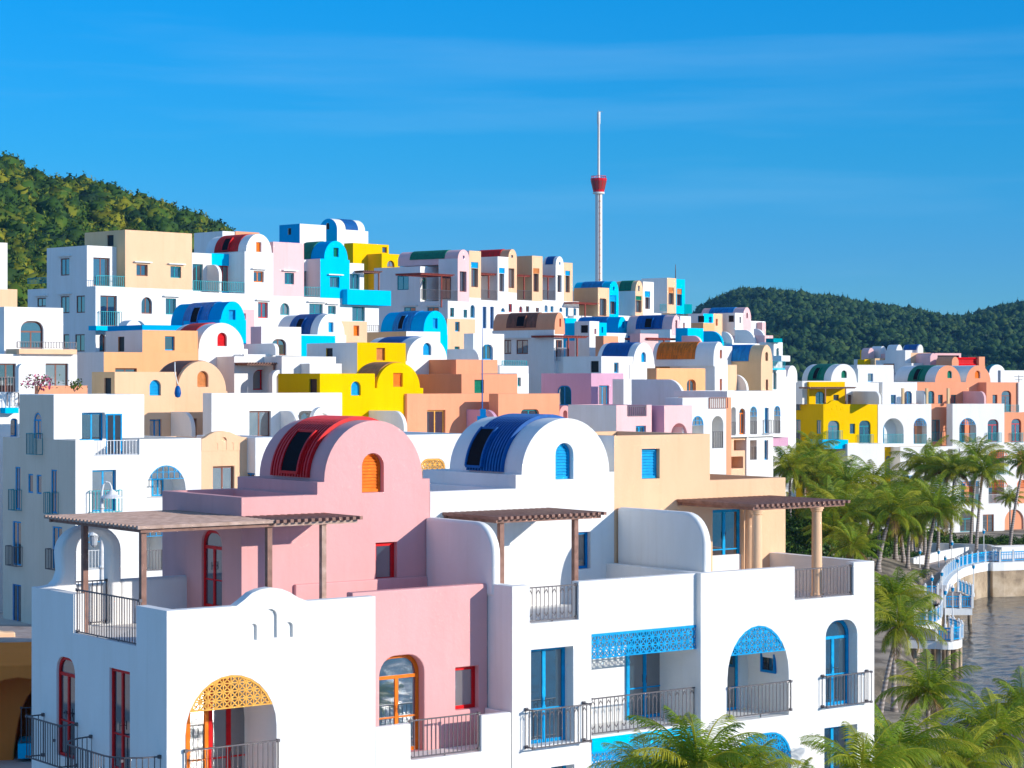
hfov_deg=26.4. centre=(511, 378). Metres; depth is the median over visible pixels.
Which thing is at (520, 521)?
corner house
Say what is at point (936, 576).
promenade
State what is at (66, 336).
window
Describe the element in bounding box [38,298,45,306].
window
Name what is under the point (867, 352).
house
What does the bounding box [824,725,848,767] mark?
door
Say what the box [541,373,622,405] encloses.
house
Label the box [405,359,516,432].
house
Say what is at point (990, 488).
door
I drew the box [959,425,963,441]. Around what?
door
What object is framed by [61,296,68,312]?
window
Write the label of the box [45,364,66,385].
door
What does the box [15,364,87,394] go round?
house
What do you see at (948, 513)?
palm tree
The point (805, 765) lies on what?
palm tree
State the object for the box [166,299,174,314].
window
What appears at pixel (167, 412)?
house
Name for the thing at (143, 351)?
house
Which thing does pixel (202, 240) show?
house
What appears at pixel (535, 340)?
house
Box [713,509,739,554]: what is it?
door
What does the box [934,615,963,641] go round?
balustrade
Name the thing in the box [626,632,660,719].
door
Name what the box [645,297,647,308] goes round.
window
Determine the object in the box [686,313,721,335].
house
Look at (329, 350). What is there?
window
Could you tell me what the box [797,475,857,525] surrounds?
palm tree
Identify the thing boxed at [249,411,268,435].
door
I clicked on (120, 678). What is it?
door
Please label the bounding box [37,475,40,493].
window
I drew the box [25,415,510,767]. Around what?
corner house
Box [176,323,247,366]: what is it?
house
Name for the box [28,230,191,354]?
house
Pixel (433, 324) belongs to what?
house
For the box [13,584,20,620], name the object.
door
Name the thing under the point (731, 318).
window
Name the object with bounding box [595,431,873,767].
corner house
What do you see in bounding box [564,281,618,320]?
house
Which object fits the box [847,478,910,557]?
palm tree
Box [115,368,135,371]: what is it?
window
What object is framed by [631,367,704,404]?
house
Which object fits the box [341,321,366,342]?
house
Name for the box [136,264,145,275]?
window
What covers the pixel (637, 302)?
window
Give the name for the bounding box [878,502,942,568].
palm tree
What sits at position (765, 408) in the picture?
door
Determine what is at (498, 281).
house
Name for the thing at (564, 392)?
window
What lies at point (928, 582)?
plaza
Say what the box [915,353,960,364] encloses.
house
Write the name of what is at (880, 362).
house
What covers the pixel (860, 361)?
house
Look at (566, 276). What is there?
window
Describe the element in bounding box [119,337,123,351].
window
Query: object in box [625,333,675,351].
house
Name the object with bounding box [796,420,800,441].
door
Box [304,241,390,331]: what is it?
house
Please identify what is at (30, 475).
window
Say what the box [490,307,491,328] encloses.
door
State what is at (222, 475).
door
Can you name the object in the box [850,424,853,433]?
window
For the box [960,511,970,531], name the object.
door
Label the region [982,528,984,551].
street lamp
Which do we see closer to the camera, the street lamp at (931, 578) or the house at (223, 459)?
the house at (223, 459)
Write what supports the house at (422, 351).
on the ground
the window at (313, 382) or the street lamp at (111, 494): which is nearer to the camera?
the street lamp at (111, 494)
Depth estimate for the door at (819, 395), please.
225.08 m
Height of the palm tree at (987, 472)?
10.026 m
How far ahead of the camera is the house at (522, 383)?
140.30 m
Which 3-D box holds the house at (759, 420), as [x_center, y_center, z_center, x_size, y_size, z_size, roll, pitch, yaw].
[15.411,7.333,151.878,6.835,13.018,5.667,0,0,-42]
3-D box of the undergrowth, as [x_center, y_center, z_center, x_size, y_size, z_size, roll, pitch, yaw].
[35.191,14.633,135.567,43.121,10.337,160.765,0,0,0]
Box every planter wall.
[910,545,1023,563]
[931,543,1023,558]
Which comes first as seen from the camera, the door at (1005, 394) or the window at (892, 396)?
the window at (892, 396)
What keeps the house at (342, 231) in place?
on the ground
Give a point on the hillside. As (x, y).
(958, 338)
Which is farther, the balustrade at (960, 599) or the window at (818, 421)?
the window at (818, 421)
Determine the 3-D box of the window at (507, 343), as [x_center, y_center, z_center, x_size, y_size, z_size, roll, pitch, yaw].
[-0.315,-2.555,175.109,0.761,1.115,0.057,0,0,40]
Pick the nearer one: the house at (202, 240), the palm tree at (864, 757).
the palm tree at (864, 757)
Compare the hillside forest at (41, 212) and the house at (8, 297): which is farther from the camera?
the hillside forest at (41, 212)
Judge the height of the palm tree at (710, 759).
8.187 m
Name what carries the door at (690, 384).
in the house at (658, 385)
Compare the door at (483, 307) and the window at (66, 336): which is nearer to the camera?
the window at (66, 336)
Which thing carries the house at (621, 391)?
on the ground
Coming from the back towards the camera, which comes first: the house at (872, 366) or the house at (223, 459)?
the house at (872, 366)
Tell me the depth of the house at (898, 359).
252.69 m
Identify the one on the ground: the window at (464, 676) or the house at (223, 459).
the house at (223, 459)
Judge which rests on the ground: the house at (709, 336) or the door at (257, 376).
the house at (709, 336)
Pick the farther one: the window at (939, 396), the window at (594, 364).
the window at (939, 396)
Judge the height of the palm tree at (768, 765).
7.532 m
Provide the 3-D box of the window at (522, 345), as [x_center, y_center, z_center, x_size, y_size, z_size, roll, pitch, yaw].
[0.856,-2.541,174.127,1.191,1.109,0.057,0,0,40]
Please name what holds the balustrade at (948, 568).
on the seawall
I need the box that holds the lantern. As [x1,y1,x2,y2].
[88,532,97,547]
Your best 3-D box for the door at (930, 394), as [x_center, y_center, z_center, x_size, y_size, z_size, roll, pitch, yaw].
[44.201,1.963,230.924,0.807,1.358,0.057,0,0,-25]
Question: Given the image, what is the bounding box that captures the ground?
[0,529,1023,767]
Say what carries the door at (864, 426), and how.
in the house at (838, 402)
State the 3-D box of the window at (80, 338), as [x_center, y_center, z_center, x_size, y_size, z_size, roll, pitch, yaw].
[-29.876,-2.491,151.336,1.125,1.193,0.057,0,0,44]
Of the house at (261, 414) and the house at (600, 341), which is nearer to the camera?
the house at (261, 414)
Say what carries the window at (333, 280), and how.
in the house at (333, 280)
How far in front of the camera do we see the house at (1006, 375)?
240.56 m
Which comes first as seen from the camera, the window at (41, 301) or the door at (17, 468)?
the door at (17, 468)
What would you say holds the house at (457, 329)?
on the ground
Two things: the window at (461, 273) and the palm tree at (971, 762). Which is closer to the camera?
the palm tree at (971, 762)
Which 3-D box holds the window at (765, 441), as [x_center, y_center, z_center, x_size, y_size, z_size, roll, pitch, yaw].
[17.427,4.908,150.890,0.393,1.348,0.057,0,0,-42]
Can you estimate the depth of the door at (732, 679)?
59.96 m
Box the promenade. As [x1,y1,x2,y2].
[928,556,1023,583]
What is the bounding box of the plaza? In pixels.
[921,579,940,604]
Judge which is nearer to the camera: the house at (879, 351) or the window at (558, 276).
the window at (558, 276)
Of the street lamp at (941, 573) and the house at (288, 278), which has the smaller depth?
the street lamp at (941, 573)
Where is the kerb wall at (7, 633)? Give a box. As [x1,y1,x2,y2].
[0,631,14,636]
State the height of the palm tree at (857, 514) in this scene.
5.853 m
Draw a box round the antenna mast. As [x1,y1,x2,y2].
[477,328,486,419]
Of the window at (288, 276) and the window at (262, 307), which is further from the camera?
the window at (288, 276)
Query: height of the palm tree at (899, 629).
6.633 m
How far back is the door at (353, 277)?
169.18 m
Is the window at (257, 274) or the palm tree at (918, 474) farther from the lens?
the palm tree at (918, 474)
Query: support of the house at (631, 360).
on the ground
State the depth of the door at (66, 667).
52.25 m
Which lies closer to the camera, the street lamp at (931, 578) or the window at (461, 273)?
the street lamp at (931, 578)
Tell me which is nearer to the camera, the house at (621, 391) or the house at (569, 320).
the house at (621, 391)
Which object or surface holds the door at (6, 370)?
in the house at (31, 338)
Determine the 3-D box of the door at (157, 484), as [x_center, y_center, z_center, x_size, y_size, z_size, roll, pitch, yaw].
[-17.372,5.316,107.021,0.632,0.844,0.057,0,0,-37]
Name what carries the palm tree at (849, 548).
on the ground
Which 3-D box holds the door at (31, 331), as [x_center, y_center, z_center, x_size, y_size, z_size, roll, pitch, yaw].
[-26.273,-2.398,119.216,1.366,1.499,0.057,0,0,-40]
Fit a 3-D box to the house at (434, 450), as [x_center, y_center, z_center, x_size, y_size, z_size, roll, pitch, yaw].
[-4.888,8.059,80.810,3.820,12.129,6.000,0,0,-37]
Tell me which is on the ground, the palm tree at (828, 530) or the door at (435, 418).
the palm tree at (828, 530)
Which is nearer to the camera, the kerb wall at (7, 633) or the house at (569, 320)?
the kerb wall at (7, 633)
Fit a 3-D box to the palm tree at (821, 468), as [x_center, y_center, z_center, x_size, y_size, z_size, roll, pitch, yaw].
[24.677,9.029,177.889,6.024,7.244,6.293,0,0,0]
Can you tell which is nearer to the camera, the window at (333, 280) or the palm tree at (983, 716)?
the palm tree at (983, 716)
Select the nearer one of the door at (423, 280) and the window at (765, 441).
the window at (765, 441)
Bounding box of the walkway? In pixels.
[917,609,941,652]
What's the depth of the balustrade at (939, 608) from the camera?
145.60 m
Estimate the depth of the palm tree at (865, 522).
164.44 m
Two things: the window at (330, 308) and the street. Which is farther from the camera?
the window at (330, 308)
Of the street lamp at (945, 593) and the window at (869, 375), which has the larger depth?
the window at (869, 375)
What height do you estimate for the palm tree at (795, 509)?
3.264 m
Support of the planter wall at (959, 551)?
on the ground
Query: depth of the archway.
68.79 m
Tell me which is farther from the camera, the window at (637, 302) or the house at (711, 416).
the window at (637, 302)
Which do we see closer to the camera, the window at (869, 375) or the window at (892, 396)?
the window at (892, 396)
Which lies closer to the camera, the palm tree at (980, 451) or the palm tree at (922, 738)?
the palm tree at (922, 738)
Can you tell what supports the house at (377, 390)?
on the ground
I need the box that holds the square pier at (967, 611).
[939,592,971,630]
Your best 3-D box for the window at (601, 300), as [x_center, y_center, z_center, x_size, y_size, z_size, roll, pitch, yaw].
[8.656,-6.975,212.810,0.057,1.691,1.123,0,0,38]
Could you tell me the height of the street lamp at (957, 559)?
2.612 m
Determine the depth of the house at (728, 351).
172.03 m
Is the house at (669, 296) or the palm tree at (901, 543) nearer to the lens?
the palm tree at (901, 543)
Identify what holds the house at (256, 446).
on the ground
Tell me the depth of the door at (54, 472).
104.95 m
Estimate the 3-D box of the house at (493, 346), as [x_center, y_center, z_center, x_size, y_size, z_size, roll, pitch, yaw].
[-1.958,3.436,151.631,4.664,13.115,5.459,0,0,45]
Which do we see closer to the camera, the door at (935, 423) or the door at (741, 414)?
the door at (741, 414)
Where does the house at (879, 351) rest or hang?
on the ground
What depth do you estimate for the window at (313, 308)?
164.49 m
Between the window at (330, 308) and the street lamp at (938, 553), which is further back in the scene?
the street lamp at (938, 553)
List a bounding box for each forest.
[0,150,235,306]
[692,285,1023,380]
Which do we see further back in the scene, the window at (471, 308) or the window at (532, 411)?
the window at (471, 308)
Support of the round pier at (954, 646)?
in the water
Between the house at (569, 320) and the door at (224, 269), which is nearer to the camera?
the door at (224, 269)
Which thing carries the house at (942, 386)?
on the ground
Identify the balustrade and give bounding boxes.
[914,594,943,625]
[924,583,939,594]
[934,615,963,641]
[940,549,1023,584]
[943,593,973,607]
[958,578,973,595]
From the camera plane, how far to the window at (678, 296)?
224.09 m
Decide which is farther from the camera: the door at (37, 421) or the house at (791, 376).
the house at (791, 376)
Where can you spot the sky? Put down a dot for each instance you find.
(871, 150)
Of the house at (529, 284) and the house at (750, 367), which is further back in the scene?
the house at (529, 284)
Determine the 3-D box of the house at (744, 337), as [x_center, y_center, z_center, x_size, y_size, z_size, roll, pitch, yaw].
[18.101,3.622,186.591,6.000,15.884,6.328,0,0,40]
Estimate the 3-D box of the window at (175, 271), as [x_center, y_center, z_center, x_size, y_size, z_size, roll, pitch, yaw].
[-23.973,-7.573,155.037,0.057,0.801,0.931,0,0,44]
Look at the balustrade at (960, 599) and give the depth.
153.46 m
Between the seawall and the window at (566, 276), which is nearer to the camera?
the seawall
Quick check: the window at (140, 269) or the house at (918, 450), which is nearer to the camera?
the window at (140, 269)
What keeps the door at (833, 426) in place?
in the house at (838, 402)
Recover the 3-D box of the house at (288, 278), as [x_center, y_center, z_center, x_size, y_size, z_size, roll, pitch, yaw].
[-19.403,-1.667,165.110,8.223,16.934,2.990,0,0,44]
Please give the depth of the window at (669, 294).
222.89 m
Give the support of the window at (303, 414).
in the house at (261, 414)
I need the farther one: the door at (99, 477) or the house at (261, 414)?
the house at (261, 414)
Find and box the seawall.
[936,560,1023,623]
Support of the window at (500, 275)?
in the house at (498, 281)
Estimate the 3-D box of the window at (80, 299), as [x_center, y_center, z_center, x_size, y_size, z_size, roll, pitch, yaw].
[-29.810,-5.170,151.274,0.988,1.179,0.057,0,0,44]
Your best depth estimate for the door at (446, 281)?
197.86 m
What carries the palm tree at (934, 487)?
on the promenade
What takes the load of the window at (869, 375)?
in the house at (897, 419)
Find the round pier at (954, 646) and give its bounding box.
[908,628,961,671]
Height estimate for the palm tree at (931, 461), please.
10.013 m
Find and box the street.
[0,625,31,642]
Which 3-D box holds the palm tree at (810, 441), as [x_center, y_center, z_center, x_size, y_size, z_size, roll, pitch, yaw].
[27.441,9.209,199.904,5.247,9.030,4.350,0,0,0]
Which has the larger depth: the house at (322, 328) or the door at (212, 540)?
the house at (322, 328)
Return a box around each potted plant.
[20,374,59,392]
[62,378,87,391]
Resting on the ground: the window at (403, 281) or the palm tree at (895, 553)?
the palm tree at (895, 553)
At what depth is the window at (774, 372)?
181.17 m
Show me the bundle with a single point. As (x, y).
(177, 392)
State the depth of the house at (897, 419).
227.14 m
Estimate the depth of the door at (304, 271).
165.74 m
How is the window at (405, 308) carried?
in the house at (446, 284)
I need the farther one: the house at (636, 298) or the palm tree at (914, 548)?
the house at (636, 298)
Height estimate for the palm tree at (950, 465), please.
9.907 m
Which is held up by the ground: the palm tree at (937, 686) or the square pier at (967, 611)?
the palm tree at (937, 686)
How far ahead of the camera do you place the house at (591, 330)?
176.59 m
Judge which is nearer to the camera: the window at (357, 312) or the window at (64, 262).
the window at (64, 262)
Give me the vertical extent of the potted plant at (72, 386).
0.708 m
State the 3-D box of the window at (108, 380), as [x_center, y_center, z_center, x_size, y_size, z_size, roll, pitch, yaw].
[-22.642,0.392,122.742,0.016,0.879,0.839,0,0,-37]
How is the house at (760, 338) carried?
on the ground
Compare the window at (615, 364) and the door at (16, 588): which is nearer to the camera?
the door at (16, 588)
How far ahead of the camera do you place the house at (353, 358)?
138.30 m
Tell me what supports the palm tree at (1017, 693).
on the ground
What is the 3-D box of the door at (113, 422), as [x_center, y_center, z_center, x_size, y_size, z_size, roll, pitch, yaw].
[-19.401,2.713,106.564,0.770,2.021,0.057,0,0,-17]
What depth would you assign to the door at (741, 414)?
148.95 m
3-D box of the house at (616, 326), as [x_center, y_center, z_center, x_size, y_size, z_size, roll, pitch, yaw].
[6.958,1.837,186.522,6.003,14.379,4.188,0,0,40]
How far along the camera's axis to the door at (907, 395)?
229.69 m
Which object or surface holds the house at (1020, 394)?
on the ground
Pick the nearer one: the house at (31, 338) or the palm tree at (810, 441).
the house at (31, 338)
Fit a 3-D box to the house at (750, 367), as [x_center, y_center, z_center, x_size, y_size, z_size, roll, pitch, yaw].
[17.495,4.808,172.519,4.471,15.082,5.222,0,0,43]
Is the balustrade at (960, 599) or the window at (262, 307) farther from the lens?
the window at (262, 307)
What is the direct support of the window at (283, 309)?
in the house at (288, 278)
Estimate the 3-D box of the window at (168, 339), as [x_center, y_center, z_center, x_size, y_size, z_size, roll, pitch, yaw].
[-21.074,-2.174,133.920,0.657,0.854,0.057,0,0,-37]
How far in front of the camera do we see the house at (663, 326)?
184.37 m
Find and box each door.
[0,364,14,391]
[13,521,20,565]
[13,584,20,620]
[16,467,19,509]
[21,321,41,348]
[34,413,41,438]
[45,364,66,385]
[52,470,56,512]
[53,526,61,567]
[59,657,74,758]
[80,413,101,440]
[92,470,114,510]
[93,258,107,285]
[100,296,115,325]
[106,414,121,453]
[112,668,129,767]
[152,479,163,495]
[185,689,208,767]
[193,264,201,290]
[204,530,221,606]
[209,679,244,767]
[213,466,231,488]
[219,266,227,290]
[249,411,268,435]
[253,370,261,389]
[273,339,284,354]
[304,271,305,286]
[350,274,357,288]
[379,655,418,749]
[422,277,425,299]
[427,410,443,432]
[442,277,450,298]
[483,307,484,327]
[483,344,490,359]
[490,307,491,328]
[531,647,564,743]
[556,340,560,356]
[599,386,606,403]
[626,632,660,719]
[687,380,693,390]
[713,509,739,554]
[727,649,737,709]
[739,409,743,433]
[765,408,766,432]
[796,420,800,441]
[816,392,823,403]
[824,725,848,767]
[826,620,848,705]
[828,421,838,438]
[859,421,869,442]
[904,391,910,403]
[928,391,932,403]
[932,420,939,440]
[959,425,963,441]
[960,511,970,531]
[983,514,992,530]
[988,419,997,441]
[989,485,992,502]
[1002,391,1009,411]
[1011,419,1019,441]
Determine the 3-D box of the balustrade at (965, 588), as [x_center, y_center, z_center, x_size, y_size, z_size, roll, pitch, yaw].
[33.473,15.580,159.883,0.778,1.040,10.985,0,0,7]
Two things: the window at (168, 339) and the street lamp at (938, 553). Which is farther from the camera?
the street lamp at (938, 553)
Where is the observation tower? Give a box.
[591,110,606,280]
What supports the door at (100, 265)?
in the house at (98, 283)
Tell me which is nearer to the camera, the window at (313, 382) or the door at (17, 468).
the door at (17, 468)
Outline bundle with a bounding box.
[174,362,180,397]
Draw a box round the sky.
[0,0,1023,315]
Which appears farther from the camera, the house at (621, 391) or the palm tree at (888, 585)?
the house at (621, 391)
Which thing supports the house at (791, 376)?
on the ground
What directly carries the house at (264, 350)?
on the ground
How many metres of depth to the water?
145.58 m
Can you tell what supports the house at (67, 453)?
on the ground
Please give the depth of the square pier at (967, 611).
154.22 m
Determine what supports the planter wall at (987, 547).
on the ground
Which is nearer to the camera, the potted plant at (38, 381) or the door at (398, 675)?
the door at (398, 675)
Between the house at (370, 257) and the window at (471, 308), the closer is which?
the window at (471, 308)
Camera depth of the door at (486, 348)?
151.15 m
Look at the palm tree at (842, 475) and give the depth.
174.83 m
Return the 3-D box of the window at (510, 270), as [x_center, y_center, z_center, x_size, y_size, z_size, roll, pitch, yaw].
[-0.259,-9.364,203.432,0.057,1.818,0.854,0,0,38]
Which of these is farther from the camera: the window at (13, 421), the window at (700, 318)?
the window at (700, 318)
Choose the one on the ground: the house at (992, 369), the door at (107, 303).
the house at (992, 369)
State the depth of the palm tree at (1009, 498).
204.74 m
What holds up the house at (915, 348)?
on the ground
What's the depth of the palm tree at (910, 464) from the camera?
194.73 m
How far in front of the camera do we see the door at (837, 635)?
60.70 m
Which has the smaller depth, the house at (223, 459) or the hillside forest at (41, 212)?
the house at (223, 459)
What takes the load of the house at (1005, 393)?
on the ground
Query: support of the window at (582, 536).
in the corner house at (520, 521)
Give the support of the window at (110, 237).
in the house at (98, 283)
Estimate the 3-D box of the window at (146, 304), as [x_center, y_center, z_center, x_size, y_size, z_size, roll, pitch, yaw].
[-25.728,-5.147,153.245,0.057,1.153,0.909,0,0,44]
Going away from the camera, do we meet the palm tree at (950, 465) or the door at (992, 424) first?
the palm tree at (950, 465)
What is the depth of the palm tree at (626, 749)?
47.59 m
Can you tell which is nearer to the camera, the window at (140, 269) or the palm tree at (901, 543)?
the window at (140, 269)
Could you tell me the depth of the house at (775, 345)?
181.50 m
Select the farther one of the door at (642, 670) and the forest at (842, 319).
the forest at (842, 319)
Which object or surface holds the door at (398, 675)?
in the corner house at (288, 608)
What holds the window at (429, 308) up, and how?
in the house at (446, 284)
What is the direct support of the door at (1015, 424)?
in the house at (1005, 393)
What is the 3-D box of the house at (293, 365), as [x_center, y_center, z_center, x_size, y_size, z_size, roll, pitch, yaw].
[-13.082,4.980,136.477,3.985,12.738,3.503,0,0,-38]
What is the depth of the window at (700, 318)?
196.25 m
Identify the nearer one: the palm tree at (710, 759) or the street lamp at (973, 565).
the palm tree at (710, 759)
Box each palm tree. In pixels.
[587,728,698,767]
[611,705,791,767]
[687,736,804,767]
[756,757,814,767]
[773,443,821,515]
[776,445,843,509]
[784,446,849,515]
[785,492,806,516]
[796,430,840,457]
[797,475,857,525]
[798,485,887,546]
[799,721,940,767]
[801,508,865,555]
[812,455,885,497]
[815,447,858,484]
[822,520,889,559]
[832,485,895,535]
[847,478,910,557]
[848,454,909,533]
[852,481,941,571]
[865,503,931,563]
[874,480,921,560]
[874,567,942,711]
[874,587,947,731]
[874,649,981,766]
[874,702,984,767]
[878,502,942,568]
[889,435,955,552]
[889,464,934,552]
[895,478,983,576]
[896,476,928,551]
[898,474,965,563]
[913,446,966,551]
[923,718,1021,767]
[924,449,981,548]
[934,687,1023,767]
[950,435,1004,543]
[953,449,1014,552]
[981,666,1023,735]
[992,485,1023,534]
[996,442,1023,544]
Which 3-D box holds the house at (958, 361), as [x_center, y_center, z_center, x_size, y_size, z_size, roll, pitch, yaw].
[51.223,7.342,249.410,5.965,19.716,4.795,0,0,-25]
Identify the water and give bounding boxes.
[917,596,1023,767]
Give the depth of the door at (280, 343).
143.18 m
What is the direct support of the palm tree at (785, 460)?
on the ground
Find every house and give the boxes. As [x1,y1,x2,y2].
[0,243,16,306]
[0,307,76,393]
[0,392,18,612]
[3,394,200,623]
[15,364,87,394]
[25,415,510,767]
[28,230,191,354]
[77,330,197,393]
[92,360,226,436]
[108,301,245,343]
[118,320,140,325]
[165,431,247,488]
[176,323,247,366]
[192,234,272,326]
[194,231,258,252]
[196,435,272,475]
[203,393,341,435]
[217,356,280,392]
[235,343,278,356]
[242,309,253,343]
[251,326,300,355]
[262,356,341,392]
[269,242,303,326]
[278,313,345,356]
[278,362,422,431]
[279,219,367,244]
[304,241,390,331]
[307,342,405,373]
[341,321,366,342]
[344,243,399,289]
[367,311,447,354]
[370,336,446,373]
[374,250,480,333]
[403,431,461,477]
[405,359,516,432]
[423,413,710,767]
[445,319,474,348]
[447,333,528,372]
[480,249,516,333]
[484,373,528,393]
[489,393,567,417]
[492,312,588,392]
[517,256,542,312]
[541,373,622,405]
[542,256,578,317]
[563,342,654,378]
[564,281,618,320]
[564,318,575,322]
[564,321,606,356]
[568,404,691,432]
[578,316,626,341]
[595,336,617,355]
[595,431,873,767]
[613,379,630,403]
[616,280,653,320]
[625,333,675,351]
[627,315,690,342]
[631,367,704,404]
[636,278,691,315]
[653,341,727,390]
[666,397,730,474]
[670,336,731,367]
[674,390,787,476]
[676,328,733,345]
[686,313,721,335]
[702,307,765,335]
[721,335,772,343]
[724,329,764,344]
[724,344,772,390]
[760,338,789,495]
[785,366,796,509]
[796,364,884,528]
[849,365,895,376]
[853,369,930,480]
[854,348,873,364]
[857,350,869,364]
[865,346,885,364]
[876,360,893,368]
[881,344,922,357]
[885,350,922,372]
[890,446,959,532]
[894,365,989,499]
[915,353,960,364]
[936,357,984,367]
[947,404,1007,531]
[978,382,1023,529]
[985,364,1003,381]
[998,370,1023,382]
[1017,383,1023,411]
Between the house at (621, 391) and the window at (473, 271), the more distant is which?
the window at (473, 271)
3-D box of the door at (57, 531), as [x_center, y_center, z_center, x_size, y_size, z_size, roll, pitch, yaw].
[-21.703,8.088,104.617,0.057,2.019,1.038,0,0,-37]
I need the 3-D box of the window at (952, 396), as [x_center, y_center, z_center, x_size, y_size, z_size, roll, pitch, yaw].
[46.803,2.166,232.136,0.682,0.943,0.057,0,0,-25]
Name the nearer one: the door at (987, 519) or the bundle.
the bundle
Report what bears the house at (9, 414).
on the ground
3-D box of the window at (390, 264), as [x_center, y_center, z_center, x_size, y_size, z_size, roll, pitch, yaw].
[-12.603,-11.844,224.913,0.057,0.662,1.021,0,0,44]
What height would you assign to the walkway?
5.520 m
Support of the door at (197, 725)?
in the corner house at (288, 608)
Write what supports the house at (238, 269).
on the ground
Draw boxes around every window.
[11,419,15,436]
[29,474,32,492]
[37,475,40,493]
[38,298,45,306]
[61,258,68,275]
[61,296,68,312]
[64,334,68,348]
[76,334,84,351]
[77,296,84,312]
[99,334,103,351]
[106,378,110,393]
[108,235,113,245]
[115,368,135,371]
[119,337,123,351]
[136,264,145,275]
[141,297,150,313]
[150,419,159,435]
[165,336,172,349]
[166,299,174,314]
[171,266,179,277]
[254,271,261,281]
[258,302,266,317]
[280,303,287,314]
[285,273,292,283]
[299,411,311,419]
[309,304,320,313]
[310,379,316,392]
[327,348,332,356]
[328,306,333,313]
[330,277,337,287]
[352,307,362,320]
[376,542,393,577]
[387,261,392,266]
[398,276,408,289]
[404,307,415,310]
[428,307,438,310]
[455,666,474,708]
[460,272,463,291]
[470,305,472,317]
[471,268,475,286]
[499,274,501,290]
[504,340,510,353]
[509,269,511,287]
[517,340,527,353]
[521,409,536,413]
[533,274,536,291]
[557,275,559,291]
[558,386,570,404]
[566,276,567,291]
[578,532,586,568]
[581,325,587,332]
[591,361,598,371]
[600,299,603,315]
[610,301,613,313]
[614,363,616,372]
[636,300,639,311]
[636,426,643,431]
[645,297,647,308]
[668,293,671,304]
[677,295,679,305]
[698,316,703,321]
[729,316,733,321]
[760,653,775,673]
[764,440,766,459]
[773,372,774,388]
[817,420,820,433]
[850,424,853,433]
[868,374,871,381]
[891,395,894,403]
[938,355,957,356]
[938,395,941,403]
[951,395,954,403]
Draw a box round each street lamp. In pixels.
[98,481,123,582]
[930,575,933,603]
[937,548,939,566]
[940,570,943,593]
[943,588,946,626]
[951,584,954,616]
[956,556,958,591]
[972,562,974,596]
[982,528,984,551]
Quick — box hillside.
[766,308,1020,364]
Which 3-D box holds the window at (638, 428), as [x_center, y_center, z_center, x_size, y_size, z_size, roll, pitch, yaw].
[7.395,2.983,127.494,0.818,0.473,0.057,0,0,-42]
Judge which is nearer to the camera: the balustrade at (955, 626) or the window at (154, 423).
the window at (154, 423)
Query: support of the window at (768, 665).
in the corner house at (782, 653)
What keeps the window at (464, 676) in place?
in the corner house at (288, 608)
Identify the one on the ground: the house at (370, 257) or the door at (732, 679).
the house at (370, 257)
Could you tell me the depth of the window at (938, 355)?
252.48 m
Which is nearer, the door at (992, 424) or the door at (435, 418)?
the door at (435, 418)
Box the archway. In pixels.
[0,642,31,759]
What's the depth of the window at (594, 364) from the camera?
162.52 m
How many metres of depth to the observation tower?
798.86 m
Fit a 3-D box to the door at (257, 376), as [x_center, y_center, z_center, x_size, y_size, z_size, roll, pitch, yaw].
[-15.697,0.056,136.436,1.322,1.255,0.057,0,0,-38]
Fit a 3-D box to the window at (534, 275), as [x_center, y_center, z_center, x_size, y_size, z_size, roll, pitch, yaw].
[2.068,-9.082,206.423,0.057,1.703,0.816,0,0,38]
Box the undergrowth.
[785,509,1023,560]
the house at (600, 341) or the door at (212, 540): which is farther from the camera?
the house at (600, 341)
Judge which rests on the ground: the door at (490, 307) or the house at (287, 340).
the house at (287, 340)
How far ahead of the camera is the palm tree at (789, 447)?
181.57 m
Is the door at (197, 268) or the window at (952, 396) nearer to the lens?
the door at (197, 268)
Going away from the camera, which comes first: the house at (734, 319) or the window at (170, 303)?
the window at (170, 303)
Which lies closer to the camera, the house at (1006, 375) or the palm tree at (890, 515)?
the palm tree at (890, 515)
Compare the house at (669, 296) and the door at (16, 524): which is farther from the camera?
the house at (669, 296)
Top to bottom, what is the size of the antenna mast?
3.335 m
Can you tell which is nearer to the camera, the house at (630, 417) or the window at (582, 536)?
the window at (582, 536)
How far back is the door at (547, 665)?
54.82 m
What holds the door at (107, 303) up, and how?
in the house at (98, 283)
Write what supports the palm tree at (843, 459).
on the ground
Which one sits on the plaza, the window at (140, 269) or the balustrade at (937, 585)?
the balustrade at (937, 585)
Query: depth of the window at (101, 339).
150.56 m
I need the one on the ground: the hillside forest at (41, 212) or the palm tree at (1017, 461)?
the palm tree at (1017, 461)
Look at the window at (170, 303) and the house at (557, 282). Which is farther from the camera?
the house at (557, 282)
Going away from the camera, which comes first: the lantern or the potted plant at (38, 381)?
the lantern
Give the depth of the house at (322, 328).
151.66 m
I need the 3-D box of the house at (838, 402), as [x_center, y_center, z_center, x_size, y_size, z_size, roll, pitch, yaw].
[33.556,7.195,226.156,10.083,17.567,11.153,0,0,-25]

